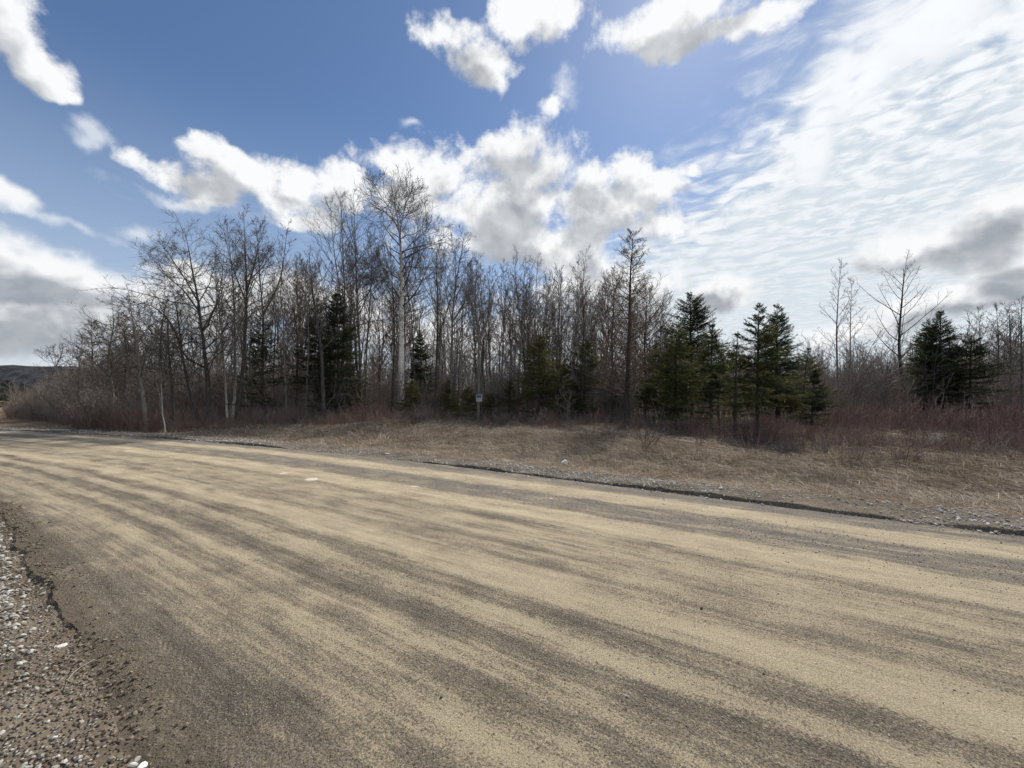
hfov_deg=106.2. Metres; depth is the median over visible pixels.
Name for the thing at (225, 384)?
aspen tree
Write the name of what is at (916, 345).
spruce tree
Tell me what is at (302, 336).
thin tree
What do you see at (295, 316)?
thin tree
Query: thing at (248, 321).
thin tree
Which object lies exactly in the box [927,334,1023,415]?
spruce tree
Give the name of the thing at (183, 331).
thin tree
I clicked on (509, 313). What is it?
thin tree
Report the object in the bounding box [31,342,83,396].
bare tree
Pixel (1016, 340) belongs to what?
thin tree
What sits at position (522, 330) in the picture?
bare tree
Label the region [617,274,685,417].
bare tree
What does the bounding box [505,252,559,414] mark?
bare tree
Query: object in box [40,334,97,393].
bare tree
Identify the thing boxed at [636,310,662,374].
thin tree
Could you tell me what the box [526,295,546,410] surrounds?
thin tree
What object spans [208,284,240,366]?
thin tree
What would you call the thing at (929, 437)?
bare shrub
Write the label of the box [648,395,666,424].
bare shrub
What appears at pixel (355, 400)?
spruce tree
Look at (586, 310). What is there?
thin tree
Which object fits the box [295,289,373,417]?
spruce tree
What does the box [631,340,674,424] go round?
spruce tree
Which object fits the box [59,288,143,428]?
bare tree
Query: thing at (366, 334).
thin tree
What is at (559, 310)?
thin tree
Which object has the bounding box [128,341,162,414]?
thin tree
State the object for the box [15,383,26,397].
spruce tree
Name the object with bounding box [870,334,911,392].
thin tree
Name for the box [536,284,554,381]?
thin tree
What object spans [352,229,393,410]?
bare tree
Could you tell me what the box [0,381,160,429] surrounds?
roadside thicket
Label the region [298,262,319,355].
thin tree
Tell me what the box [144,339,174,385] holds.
thin tree
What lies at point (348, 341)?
thin tree
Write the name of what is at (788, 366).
spruce tree
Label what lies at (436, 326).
thin tree
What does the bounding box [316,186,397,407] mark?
bare tree
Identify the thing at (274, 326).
thin tree
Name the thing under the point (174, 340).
thin tree
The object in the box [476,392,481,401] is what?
notice sign
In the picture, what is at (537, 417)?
bare shrub
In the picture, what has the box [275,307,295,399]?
thin tree
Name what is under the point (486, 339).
thin tree
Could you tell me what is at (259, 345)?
thin tree
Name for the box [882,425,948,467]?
bare shrub
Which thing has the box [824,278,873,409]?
birch tree
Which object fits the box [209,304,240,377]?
thin tree
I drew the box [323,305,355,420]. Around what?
thin tree
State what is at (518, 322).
thin tree
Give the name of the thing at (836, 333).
birch tree
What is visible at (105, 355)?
thin tree
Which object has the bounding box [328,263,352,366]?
thin tree
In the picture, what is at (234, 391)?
aspen tree
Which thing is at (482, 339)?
thin tree
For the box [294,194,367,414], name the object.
bare tree
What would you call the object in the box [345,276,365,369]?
thin tree
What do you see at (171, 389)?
bare tree
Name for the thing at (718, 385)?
spruce tree
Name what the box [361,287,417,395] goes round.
thin tree
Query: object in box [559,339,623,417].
fir tree
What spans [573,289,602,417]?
thin tree
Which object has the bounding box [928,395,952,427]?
bare shrub
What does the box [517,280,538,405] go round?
thin tree
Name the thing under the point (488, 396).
fir tree
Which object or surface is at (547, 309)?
thin tree
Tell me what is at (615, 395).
fir tree
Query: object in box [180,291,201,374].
thin tree
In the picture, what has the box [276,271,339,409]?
thin tree
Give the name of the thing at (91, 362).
thin tree
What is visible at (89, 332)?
tree
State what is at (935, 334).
spruce tree
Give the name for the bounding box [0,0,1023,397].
sky
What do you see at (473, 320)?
thin tree
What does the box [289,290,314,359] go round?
thin tree
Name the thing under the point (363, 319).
thin tree
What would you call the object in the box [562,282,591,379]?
thin tree
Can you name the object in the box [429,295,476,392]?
thin tree
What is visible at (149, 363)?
thin tree
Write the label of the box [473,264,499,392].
thin tree
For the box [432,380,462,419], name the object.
fir tree
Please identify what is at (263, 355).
spruce tree
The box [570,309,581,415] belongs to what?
thin tree
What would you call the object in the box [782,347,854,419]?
spruce tree
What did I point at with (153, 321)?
thin tree
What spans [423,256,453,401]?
thin tree
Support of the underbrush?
on the ground at (14, 423)
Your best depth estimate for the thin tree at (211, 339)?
34.69 m
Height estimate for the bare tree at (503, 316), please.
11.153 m
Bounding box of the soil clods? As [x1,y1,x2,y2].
[0,502,203,767]
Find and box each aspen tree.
[194,252,242,421]
[203,216,263,418]
[226,285,257,414]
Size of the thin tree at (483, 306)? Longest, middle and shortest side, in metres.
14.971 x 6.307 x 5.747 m
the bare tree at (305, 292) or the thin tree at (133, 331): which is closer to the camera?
the bare tree at (305, 292)
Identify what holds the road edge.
on the ground at (14, 423)
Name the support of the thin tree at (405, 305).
on the ground at (14, 423)
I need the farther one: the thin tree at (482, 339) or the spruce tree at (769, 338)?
the thin tree at (482, 339)
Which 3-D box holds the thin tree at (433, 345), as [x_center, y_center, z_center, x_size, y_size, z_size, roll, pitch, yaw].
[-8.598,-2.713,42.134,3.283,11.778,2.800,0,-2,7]
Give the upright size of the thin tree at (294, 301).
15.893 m
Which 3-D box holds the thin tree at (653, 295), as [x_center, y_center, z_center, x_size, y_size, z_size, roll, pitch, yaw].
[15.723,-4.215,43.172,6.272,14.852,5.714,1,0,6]
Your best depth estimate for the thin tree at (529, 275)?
37.39 m
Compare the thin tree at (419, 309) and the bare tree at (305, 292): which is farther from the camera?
the thin tree at (419, 309)
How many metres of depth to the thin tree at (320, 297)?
35.85 m
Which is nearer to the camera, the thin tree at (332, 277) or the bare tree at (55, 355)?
the bare tree at (55, 355)
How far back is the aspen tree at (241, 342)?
25.59 m
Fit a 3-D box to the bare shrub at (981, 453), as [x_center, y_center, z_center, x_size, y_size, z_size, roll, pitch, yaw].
[11.808,1.567,9.528,0.754,0.851,0.857,-1,-2,32]
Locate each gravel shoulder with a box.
[0,428,1023,535]
[0,515,132,767]
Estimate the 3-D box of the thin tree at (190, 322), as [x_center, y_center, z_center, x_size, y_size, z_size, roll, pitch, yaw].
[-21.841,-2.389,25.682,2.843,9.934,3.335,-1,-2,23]
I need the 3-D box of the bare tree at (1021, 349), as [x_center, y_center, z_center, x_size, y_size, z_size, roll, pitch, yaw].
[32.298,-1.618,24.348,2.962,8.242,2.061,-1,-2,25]
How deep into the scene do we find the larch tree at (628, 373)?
18.86 m
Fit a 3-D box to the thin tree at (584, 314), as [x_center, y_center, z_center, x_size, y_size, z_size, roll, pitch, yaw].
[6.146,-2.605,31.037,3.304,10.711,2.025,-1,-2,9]
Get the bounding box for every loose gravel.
[0,522,115,767]
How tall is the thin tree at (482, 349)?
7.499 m
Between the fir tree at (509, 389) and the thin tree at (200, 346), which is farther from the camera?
the thin tree at (200, 346)
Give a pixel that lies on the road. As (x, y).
(348, 695)
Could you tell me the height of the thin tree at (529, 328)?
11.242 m
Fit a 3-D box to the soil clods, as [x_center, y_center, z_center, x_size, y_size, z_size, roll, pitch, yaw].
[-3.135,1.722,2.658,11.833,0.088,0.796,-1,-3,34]
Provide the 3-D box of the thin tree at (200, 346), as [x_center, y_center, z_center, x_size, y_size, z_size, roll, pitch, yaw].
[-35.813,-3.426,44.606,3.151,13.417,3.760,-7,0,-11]
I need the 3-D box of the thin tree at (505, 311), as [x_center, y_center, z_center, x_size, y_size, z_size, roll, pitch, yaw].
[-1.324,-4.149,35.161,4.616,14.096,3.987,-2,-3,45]
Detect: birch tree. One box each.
[153,365,172,431]
[330,160,461,413]
[812,259,875,409]
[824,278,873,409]
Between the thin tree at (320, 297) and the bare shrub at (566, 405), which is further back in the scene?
the thin tree at (320, 297)
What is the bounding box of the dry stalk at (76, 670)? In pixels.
[63,659,94,692]
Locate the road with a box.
[0,431,1023,767]
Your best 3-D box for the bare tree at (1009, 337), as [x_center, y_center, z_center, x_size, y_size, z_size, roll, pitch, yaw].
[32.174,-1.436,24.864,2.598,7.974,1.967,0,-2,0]
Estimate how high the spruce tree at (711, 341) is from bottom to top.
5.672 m
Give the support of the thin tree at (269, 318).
on the ground at (14, 423)
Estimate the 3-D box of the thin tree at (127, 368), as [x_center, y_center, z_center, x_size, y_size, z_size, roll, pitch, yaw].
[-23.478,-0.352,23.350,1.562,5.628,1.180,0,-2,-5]
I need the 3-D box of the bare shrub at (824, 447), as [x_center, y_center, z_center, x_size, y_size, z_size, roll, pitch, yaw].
[8.353,1.554,10.207,0.755,0.877,0.668,0,-2,0]
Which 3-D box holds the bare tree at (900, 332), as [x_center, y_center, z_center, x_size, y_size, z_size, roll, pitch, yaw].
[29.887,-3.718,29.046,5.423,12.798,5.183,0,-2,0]
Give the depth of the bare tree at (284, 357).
24.62 m
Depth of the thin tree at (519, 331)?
33.41 m
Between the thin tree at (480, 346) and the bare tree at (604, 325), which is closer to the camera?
the bare tree at (604, 325)
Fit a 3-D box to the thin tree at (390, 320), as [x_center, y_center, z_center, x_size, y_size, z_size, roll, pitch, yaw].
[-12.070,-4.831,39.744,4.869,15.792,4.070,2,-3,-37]
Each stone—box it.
[56,643,67,647]
[128,762,137,767]
[133,756,140,762]
[137,761,147,767]
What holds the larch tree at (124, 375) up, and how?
on the ground at (14, 423)
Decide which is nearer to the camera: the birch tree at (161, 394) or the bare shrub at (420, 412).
the birch tree at (161, 394)
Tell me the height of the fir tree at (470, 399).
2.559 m
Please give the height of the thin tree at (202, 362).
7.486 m
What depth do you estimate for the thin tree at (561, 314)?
28.67 m
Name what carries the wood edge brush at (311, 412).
on the ground at (14, 423)
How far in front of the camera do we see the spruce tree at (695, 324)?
23.94 m
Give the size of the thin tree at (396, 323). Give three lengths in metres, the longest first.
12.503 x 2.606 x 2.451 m
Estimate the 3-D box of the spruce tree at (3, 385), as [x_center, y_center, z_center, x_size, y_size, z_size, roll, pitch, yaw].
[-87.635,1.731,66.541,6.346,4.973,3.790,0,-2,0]
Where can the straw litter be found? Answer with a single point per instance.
(468, 462)
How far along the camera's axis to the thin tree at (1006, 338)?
32.54 m
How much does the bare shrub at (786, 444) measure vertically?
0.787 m
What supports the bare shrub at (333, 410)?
on the ground at (14, 423)
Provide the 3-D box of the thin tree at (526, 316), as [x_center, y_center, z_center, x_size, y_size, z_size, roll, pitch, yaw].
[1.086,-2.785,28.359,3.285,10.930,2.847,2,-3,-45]
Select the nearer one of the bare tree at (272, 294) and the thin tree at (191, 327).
the bare tree at (272, 294)
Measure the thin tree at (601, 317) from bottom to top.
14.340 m
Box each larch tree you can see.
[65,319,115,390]
[92,313,147,395]
[580,227,674,426]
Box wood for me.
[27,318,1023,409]
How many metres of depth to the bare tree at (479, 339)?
24.00 m
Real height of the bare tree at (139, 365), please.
7.381 m
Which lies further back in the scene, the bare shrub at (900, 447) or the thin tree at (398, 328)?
the thin tree at (398, 328)
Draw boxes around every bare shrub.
[319,398,341,423]
[409,397,437,425]
[531,402,548,428]
[555,386,578,424]
[625,412,682,452]
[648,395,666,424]
[695,429,705,447]
[718,429,738,445]
[726,426,772,458]
[765,389,813,425]
[769,429,800,453]
[817,426,848,456]
[839,442,873,467]
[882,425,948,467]
[899,421,941,451]
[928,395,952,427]
[950,394,976,420]
[969,431,1013,460]
[979,441,1023,461]
[982,382,1023,418]
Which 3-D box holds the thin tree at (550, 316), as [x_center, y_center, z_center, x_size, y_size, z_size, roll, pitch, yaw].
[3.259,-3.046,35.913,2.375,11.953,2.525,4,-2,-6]
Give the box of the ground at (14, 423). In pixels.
[0,399,1023,720]
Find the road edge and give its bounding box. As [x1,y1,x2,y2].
[0,513,118,747]
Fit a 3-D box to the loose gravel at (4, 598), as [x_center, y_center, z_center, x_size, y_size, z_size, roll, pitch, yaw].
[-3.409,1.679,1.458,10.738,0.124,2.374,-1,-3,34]
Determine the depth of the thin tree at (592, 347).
29.55 m
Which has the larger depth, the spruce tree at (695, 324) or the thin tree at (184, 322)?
the thin tree at (184, 322)
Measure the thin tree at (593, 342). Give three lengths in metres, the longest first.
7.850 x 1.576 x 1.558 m
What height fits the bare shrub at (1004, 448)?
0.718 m
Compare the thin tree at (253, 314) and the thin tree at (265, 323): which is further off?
the thin tree at (253, 314)
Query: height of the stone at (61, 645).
0.017 m
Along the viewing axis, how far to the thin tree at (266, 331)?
30.40 m
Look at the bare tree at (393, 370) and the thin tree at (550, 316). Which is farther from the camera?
the thin tree at (550, 316)
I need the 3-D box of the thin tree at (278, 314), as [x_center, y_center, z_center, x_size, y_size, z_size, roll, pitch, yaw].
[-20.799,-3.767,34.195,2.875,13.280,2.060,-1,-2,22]
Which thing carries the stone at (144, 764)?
on the road
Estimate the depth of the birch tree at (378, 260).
27.12 m
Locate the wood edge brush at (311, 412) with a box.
[136,394,1010,434]
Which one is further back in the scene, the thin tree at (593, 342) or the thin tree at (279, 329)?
the thin tree at (279, 329)
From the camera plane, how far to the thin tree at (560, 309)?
37.20 m
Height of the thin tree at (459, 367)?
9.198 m
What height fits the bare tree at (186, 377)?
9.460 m
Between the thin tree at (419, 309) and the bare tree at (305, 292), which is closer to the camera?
the bare tree at (305, 292)
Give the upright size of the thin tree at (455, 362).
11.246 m
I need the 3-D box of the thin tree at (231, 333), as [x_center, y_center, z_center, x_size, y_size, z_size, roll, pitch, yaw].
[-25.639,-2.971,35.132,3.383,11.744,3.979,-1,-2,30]
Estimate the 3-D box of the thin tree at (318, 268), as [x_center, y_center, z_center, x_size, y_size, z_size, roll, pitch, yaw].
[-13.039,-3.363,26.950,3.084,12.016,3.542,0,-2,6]
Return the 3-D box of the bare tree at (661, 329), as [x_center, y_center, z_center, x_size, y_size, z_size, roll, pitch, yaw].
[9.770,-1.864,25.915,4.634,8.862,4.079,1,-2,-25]
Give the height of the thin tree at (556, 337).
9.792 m
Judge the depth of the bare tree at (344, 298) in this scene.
25.81 m
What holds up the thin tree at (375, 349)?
on the ground at (14, 423)
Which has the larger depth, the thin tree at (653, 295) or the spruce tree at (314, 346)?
the thin tree at (653, 295)
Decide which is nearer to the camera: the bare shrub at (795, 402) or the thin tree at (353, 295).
the bare shrub at (795, 402)
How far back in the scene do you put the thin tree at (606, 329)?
29.96 m
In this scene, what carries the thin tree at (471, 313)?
on the ground at (14, 423)
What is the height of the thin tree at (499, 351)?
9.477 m
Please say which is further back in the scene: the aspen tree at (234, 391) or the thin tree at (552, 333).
the thin tree at (552, 333)
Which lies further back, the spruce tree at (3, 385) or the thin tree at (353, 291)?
the spruce tree at (3, 385)
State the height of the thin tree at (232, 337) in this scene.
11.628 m
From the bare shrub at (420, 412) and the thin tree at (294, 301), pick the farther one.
the thin tree at (294, 301)
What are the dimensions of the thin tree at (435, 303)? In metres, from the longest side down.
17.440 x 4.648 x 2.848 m
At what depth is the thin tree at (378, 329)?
33.88 m
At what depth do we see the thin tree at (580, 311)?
37.07 m
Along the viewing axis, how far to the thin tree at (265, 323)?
32.11 m
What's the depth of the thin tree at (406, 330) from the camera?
30.99 m
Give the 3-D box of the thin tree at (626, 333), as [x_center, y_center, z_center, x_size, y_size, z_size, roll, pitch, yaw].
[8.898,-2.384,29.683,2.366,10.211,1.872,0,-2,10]
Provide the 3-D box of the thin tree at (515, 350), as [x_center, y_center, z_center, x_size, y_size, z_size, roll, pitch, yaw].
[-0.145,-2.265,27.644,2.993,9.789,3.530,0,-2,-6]
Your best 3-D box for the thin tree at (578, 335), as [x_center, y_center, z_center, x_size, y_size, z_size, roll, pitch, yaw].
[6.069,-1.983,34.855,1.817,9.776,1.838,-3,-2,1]
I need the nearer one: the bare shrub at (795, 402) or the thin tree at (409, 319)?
the bare shrub at (795, 402)
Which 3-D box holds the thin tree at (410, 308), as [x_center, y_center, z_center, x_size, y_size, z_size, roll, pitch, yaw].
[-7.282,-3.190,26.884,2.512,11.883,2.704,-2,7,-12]
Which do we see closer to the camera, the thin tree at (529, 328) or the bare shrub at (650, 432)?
the bare shrub at (650, 432)
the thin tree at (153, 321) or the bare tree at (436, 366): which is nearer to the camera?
the bare tree at (436, 366)
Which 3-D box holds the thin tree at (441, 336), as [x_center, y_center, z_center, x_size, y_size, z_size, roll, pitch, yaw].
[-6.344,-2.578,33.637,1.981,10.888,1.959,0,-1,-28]
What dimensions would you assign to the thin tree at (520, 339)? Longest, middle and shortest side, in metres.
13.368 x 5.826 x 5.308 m
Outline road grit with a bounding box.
[10,458,1023,765]
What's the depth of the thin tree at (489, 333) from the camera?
29.93 m
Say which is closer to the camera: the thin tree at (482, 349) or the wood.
the thin tree at (482, 349)
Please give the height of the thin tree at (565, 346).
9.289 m
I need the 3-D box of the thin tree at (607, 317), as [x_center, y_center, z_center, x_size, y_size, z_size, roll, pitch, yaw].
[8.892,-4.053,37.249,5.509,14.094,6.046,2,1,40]
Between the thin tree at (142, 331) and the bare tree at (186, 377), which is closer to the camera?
the bare tree at (186, 377)
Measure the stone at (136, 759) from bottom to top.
0.025 m
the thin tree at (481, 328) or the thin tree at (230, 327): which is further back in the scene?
the thin tree at (230, 327)
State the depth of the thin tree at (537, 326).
29.37 m
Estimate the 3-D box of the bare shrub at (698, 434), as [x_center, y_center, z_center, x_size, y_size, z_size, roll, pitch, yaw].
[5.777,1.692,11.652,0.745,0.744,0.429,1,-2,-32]
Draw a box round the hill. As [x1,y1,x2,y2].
[0,365,236,398]
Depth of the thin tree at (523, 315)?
31.21 m
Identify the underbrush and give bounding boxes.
[0,311,1023,424]
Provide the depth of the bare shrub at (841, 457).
8.81 m
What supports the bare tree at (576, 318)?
on the ground at (14, 423)
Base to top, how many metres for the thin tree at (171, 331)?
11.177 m
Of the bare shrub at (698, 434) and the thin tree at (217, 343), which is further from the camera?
the thin tree at (217, 343)
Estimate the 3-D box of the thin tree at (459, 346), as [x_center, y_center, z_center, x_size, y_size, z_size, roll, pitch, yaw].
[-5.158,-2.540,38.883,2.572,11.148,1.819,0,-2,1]
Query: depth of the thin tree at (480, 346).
30.97 m
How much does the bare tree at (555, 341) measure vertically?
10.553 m
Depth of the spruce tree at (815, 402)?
16.35 m
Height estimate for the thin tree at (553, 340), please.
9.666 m
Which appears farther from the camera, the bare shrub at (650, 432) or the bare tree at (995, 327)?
the bare tree at (995, 327)
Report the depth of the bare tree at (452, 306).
25.70 m
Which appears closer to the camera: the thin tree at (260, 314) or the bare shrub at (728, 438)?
the bare shrub at (728, 438)
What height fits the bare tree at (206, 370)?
12.339 m
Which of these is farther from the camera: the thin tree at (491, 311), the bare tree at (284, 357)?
the thin tree at (491, 311)
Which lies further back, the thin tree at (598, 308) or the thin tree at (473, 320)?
the thin tree at (598, 308)
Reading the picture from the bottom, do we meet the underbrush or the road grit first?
the road grit
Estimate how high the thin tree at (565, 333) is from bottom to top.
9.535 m
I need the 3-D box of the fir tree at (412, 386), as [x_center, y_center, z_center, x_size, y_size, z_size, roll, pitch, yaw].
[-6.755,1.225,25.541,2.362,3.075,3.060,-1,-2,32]
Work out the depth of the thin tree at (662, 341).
35.99 m
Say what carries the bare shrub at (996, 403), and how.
on the ground at (14, 423)
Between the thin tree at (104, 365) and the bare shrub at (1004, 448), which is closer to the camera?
the bare shrub at (1004, 448)
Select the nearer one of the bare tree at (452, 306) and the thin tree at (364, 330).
the bare tree at (452, 306)
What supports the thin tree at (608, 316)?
on the ground at (14, 423)
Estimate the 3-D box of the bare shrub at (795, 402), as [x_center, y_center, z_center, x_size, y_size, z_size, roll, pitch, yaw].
[15.851,1.411,22.324,2.582,2.476,3.150,0,-2,0]
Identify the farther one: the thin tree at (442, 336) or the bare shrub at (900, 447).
the thin tree at (442, 336)
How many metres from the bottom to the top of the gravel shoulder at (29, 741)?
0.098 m
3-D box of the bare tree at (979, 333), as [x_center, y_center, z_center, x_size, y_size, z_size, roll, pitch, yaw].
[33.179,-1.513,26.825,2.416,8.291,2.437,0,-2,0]
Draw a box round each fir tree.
[390,380,426,418]
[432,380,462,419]
[450,386,498,421]
[481,392,511,420]
[494,379,528,421]
[511,331,574,420]
[542,356,589,421]
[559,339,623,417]
[601,370,633,416]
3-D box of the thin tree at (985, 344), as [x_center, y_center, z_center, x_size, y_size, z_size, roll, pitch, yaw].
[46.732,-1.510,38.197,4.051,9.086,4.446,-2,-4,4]
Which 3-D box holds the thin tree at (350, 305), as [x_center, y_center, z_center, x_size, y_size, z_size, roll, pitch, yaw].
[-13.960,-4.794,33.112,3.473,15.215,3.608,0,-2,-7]
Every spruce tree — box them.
[0,380,22,406]
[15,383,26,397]
[224,316,289,415]
[236,348,267,416]
[282,304,347,416]
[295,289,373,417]
[334,376,375,419]
[394,330,440,408]
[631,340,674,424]
[640,322,722,430]
[653,291,746,416]
[677,322,737,428]
[697,351,738,428]
[712,331,762,439]
[713,303,815,425]
[747,304,812,415]
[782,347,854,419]
[786,370,836,430]
[893,309,994,415]
[896,318,954,418]
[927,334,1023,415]
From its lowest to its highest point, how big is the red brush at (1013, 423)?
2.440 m
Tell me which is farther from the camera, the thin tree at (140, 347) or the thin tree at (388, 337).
the thin tree at (388, 337)
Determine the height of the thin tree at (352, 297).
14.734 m
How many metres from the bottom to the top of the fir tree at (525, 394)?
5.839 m
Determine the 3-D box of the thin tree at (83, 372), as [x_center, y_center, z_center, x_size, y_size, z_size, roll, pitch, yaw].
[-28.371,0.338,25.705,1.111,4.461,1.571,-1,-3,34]
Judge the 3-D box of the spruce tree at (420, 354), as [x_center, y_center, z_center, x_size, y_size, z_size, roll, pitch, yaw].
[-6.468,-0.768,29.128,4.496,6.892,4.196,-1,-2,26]
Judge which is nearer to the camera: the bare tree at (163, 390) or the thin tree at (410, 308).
the bare tree at (163, 390)
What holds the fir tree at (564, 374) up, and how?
on the ground at (14, 423)
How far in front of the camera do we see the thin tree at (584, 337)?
28.43 m
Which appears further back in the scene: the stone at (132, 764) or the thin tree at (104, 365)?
the thin tree at (104, 365)
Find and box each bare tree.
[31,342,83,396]
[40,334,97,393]
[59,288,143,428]
[72,209,260,419]
[76,283,192,432]
[104,265,225,410]
[121,271,220,422]
[149,294,185,426]
[205,203,293,424]
[211,219,298,414]
[262,278,304,419]
[285,257,318,419]
[291,244,354,423]
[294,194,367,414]
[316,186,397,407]
[328,188,380,417]
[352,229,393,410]
[376,248,410,412]
[411,240,460,415]
[431,225,491,420]
[460,252,501,422]
[489,258,514,417]
[493,246,531,412]
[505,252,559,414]
[509,257,533,418]
[544,271,569,420]
[556,258,607,418]
[571,244,594,418]
[581,262,656,421]
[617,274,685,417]
[631,290,694,411]
[856,251,948,416]
[964,305,1001,418]
[971,302,1019,412]
[986,301,1023,414]
[996,296,1023,413]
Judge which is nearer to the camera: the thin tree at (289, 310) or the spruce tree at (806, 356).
the spruce tree at (806, 356)
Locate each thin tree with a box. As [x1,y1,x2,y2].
[71,347,113,382]
[72,357,103,393]
[86,296,157,388]
[91,333,128,382]
[98,342,119,387]
[114,314,147,389]
[115,336,137,392]
[126,308,159,369]
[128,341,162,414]
[129,328,153,387]
[133,322,171,390]
[138,294,156,379]
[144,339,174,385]
[147,298,187,368]
[154,281,219,413]
[157,314,194,405]
[165,287,193,395]
[166,295,196,369]
[175,315,213,419]
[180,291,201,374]
[188,322,215,409]
[191,311,222,382]
[192,297,215,373]
[201,275,238,394]
[207,282,253,373]
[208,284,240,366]
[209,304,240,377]
[210,289,244,386]
[210,290,248,407]
[212,300,254,407]
[230,280,260,378]
[237,276,257,375]
[246,286,270,378]
[246,310,271,408]
[250,307,273,357]
[255,287,277,389]
[256,273,277,388]
[257,252,324,409]
[258,275,285,405]
[259,269,298,391]
[265,269,289,412]
[267,262,327,371]
[269,255,341,414]
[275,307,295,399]
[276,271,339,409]
[285,278,309,402]
[288,263,321,411]
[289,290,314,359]
[291,259,315,393]
[297,251,348,412]
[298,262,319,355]
[309,269,330,384]
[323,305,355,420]
[325,252,354,310]
[328,241,370,376]
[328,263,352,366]
[329,247,369,377]
[332,236,370,376]
[334,311,356,386]
[341,250,365,406]
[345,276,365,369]
[346,282,376,362]
[348,287,372,362]
[356,275,409,408]
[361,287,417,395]
[361,290,375,376]
[368,246,396,409]
[368,328,390,379]
[372,245,442,406]
[373,260,418,390]
[383,296,414,369]
[384,260,424,380]
[389,286,414,349]
[391,251,424,406]
[403,272,422,379]
[407,266,430,344]
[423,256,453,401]
[424,283,461,359]
[425,256,447,379]
[425,311,444,371]
[428,285,453,377]
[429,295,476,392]
[431,294,450,406]
[432,295,445,380]
[441,262,477,408]
[442,260,506,379]
[445,294,476,420]
[451,313,469,396]
[459,259,488,374]
[463,263,484,412]
[463,263,494,410]
[463,277,484,388]
[466,274,498,404]
[468,293,499,411]
[469,326,497,385]
[471,269,507,418]
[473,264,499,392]
[474,314,487,404]
[476,276,500,348]
[481,287,516,384]
[487,264,524,400]
[489,271,560,413]
[489,298,526,408]
[491,287,532,413]
[497,292,531,363]
[498,284,522,349]
[505,272,532,408]
[508,273,547,409]
[508,295,550,375]
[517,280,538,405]
[517,293,533,413]
[522,266,542,337]
[525,307,547,366]
[526,273,563,369]
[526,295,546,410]
[529,288,564,406]
[531,262,579,378]
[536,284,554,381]
[540,286,560,409]
[543,265,579,418]
[544,288,558,357]
[547,300,562,366]
[547,307,569,370]
[550,273,571,368]
[554,294,577,417]
[554,315,575,376]
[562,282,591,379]
[563,281,595,413]
[568,275,602,348]
[569,304,598,375]
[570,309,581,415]
[570,315,581,362]
[572,287,605,414]
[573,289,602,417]
[578,272,632,409]
[578,315,601,399]
[579,283,632,375]
[580,324,599,407]
[588,286,604,344]
[588,292,620,413]
[599,286,624,365]
[619,291,642,416]
[630,282,668,372]
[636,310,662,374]
[651,322,682,412]
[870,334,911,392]
[963,325,1007,381]
[985,306,1019,408]
[1002,311,1023,374]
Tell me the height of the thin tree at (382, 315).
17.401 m
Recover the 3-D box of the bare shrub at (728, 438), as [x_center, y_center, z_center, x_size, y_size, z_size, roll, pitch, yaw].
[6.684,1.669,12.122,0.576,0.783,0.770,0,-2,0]
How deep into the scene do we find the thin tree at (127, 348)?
28.30 m
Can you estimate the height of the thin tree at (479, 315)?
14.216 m
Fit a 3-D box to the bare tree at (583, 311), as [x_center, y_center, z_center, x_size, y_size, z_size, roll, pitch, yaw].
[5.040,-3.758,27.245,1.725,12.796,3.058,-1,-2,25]
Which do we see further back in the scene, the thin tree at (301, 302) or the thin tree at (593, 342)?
the thin tree at (301, 302)
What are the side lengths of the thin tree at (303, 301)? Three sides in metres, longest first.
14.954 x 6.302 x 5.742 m
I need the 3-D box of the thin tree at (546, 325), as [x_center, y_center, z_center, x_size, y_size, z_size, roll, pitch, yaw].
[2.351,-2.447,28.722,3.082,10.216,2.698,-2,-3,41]
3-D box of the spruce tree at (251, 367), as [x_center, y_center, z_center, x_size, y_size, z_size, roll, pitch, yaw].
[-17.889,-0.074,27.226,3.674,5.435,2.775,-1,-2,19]
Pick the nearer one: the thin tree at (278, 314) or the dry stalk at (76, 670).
the dry stalk at (76, 670)
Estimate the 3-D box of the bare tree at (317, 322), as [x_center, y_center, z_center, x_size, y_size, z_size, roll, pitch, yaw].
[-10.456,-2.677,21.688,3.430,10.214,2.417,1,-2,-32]
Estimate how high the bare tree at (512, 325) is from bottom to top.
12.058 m
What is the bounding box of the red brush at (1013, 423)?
[1,385,1023,483]
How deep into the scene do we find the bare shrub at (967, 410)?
17.69 m
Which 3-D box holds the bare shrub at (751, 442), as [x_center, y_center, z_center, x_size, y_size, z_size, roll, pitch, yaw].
[6.422,1.540,10.363,1.078,0.950,0.836,-2,-3,36]
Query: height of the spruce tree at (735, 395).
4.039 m
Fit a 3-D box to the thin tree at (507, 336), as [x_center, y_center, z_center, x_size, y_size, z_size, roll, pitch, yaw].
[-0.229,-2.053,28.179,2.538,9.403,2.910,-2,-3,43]
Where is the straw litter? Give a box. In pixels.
[0,430,1021,766]
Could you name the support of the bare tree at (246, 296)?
on the ground at (14, 423)

